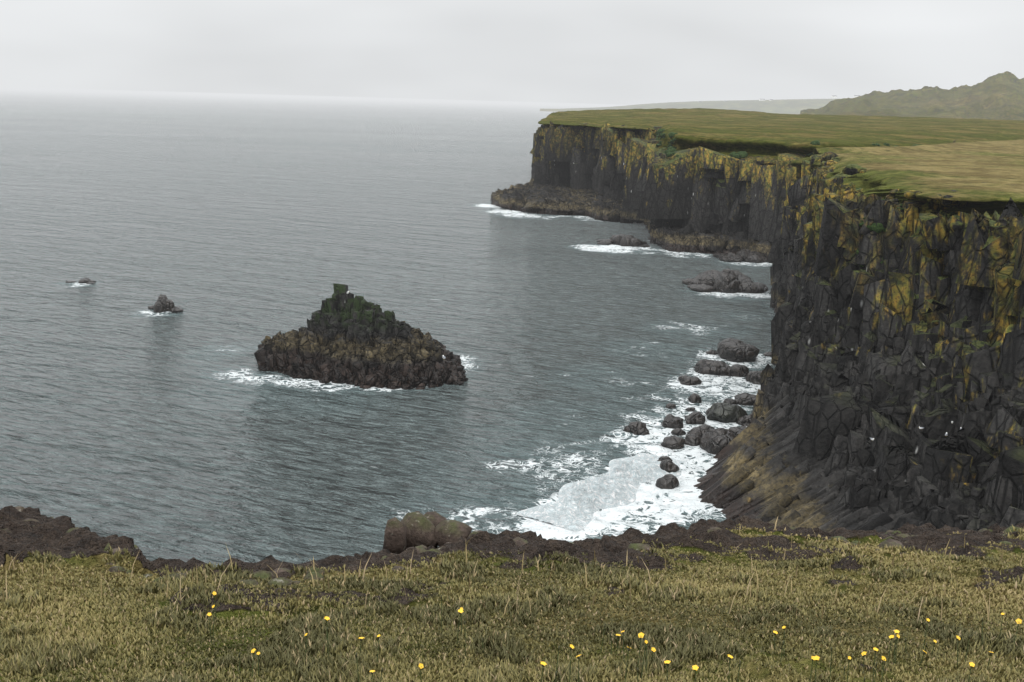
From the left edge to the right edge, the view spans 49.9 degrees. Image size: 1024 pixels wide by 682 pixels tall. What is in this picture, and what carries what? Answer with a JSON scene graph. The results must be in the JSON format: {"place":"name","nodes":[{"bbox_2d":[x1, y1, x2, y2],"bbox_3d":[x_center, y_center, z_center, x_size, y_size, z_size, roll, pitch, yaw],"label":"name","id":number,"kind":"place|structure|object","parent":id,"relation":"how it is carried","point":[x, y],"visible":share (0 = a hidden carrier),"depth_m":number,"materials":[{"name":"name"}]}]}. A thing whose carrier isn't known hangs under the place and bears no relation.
{"place":"outdoors","nodes":[
{"label":"outdoors","id":0,"kind":"place"},
{"bbox_2d":[0,87,775,566],"bbox_3d":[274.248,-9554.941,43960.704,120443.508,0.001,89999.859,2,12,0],"label":"sea","id":1,"kind":"structure","parent":0,"point":[238,229],"depth_m":120.20,"materials":[{"name":"grey liquid"}]},
{"bbox_2d":[65,278,95,283],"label":"skerry","id":2,"kind":"structure","parent":1,"relation":"in","point":[86,280],"depth_m":139.31,"materials":[{"name":"grey stone"}]},
{"bbox_2d":[148,294,183,312],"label":"skerry","id":3,"kind":"structure","parent":1,"relation":"in","point":[163,303],"depth_m":122.46,"materials":[{"name":"grey stone"}]},
{"bbox_2d":[254,283,468,389],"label":"sea stack","id":4,"kind":"object","parent":1,"relation":"in","point":[350,339],"visible":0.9,"depth_m":96.98,"materials":[{"name":"black stone"}]},
{"bbox_2d":[347,291,961,439],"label":"seabirds","id":5,"kind":"object","parent":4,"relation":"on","point":[444,357],"visible":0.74,"depth_m":59.87,"materials":[{"name":"white"}]},
{"bbox_2d":[516,452,684,531],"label":"foam","id":6,"kind":"object","parent":1,"relation":"on","point":[575,506],"visible":0.96,"depth_m":68.17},
{"bbox_2d":[596,234,649,246],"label":"rock","id":7,"kind":"object","parent":1,"relation":"in","point":[626,240],"visible":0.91,"depth_m":191.39,"materials":[{"name":"grey stone"}]},
{"bbox_2d":[623,338,770,488],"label":"shore boulders","id":8,"kind":"object","parent":1,"relation":"in","point":[709,439],"visible":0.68,"depth_m":85.11,"materials":[{"name":"grey stone"}]},
{"bbox_2d":[682,268,767,292],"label":"rock","id":9,"kind":"object","parent":1,"relation":"in","point":[727,280],"visible":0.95,"depth_m":146.50,"materials":[{"name":"grey stone"}]},
{"bbox_2d":[706,402,747,422],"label":"boulder","id":10,"kind":"object","parent":1,"relation":"in","point":[724,412],"visible":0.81,"depth_m":85.91,"materials":[{"name":"grey stone"}]},
{"bbox_2d":[712,249,766,262],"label":"rock","id":11,"kind":"object","parent":1,"relation":"in","point":[746,255],"visible":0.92,"depth_m":175.16,"materials":[{"name":"grey stone"}]},
{"bbox_2d":[0,505,1023,681],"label":"slope","id":12,"kind":"structure","parent":0,"point":[45,533],"depth_m":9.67,"materials":[{"name":"green plant"}]},
{"bbox_2d":[0,506,1022,588],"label":"foreground rocks","id":13,"kind":"object","parent":12,"relation":"on","point":[420,531],"visible":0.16,"depth_m":11.48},
{"bbox_2d":[195,591,1021,681],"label":"yellow flowers","id":14,"kind":"object","parent":12,"relation":"on","point":[696,667],"visible":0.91,"depth_m":6.20,"materials":[{"name":"yellow plant"}]},
{"bbox_2d":[0,0,1023,104],"label":"sky","id":15,"kind":"structure","parent":0,"point":[622,52],"materials":[{"name":"grey"}]},
{"bbox_2d":[540,99,834,113],"bbox_3d":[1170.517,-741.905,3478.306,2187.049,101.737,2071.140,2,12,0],"label":"distant coast","id":16,"kind":"structure","parent":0,"point":[789,106],"depth_m":3136.06},
{"bbox_2d":[698,95,859,101],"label":"farm buildings","id":17,"kind":"structure","parent":16,"relation":"on","point":[831,97],"depth_m":3237.78,"materials":[{"name":"white"}]},
{"bbox_2d":[521,108,1023,253],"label":"headlands","id":18,"kind":"structure","parent":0,"point":[763,138],"depth_m":288.68,"materials":[{"name":"green plant"}]},
{"bbox_2d":[490,181,772,256],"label":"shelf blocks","id":19,"kind":"structure","parent":18,"relation":"on","point":[530,197],"depth_m":236.56,"materials":[{"name":"grey stone"}]},
{"bbox_2d":[530,123,762,233],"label":"columns","id":20,"kind":"structure","parent":18,"relation":"on","point":[730,209],"depth_m":250.44,"materials":[{"name":"grey stone"}]},
{"bbox_2d":[530,121,955,241],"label":"buttresses","id":21,"kind":"structure","parent":18,"relation":"on","point":[666,188],"depth_m":193.12,"materials":[{"name":"grey stone"}]},
{"bbox_2d":[630,128,916,158],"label":"shrubs","id":22,"kind":"object","parent":18,"relation":"on","point":[669,151],"visible":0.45,"depth_m":196.42,"materials":[{"name":"green plant"}]},
{"bbox_2d":[790,139,1023,231],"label":"headland","id":23,"kind":"structure","parent":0,"point":[982,177],"depth_m":99.13,"materials":[{"name":"green plant"}]},
{"bbox_2d":[693,387,919,532],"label":"fan columns","id":24,"kind":"structure","parent":23,"relation":"on","point":[761,470],"depth_m":66.17,"materials":[{"name":"brown stone"}]},
{"bbox_2d":[856,188,904,267],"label":"ledge turf","id":25,"kind":"structure","parent":23,"relation":"on","point":[878,228],"depth_m":77.95,"materials":[{"name":"green plant"}]},
{"bbox_2d":[750,165,1023,530],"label":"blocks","id":26,"kind":"structure","parent":23,"relation":"on","point":[951,369],"depth_m":69.22,"materials":[{"name":"grey stone"}]},
{"bbox_2d":[810,151,967,229],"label":"brow outcrops","id":27,"kind":"object","parent":23,"relation":"on","point":[828,159],"visible":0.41,"depth_m":79.13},
{"bbox_2d":[766,155,1023,525],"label":"buttresses","id":28,"kind":"structure","parent":23,"relation":"on","point":[827,420],"depth_m":67.13,"materials":[{"name":"grey stone"}]},
{"bbox_2d":[800,71,1023,119],"bbox_3d":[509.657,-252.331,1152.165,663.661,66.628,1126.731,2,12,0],"label":"distant hill","id":29,"kind":"structure","parent":0,"point":[999,96],"depth_m":1071.80,"materials":[{"name":"green plant"}]}
]}

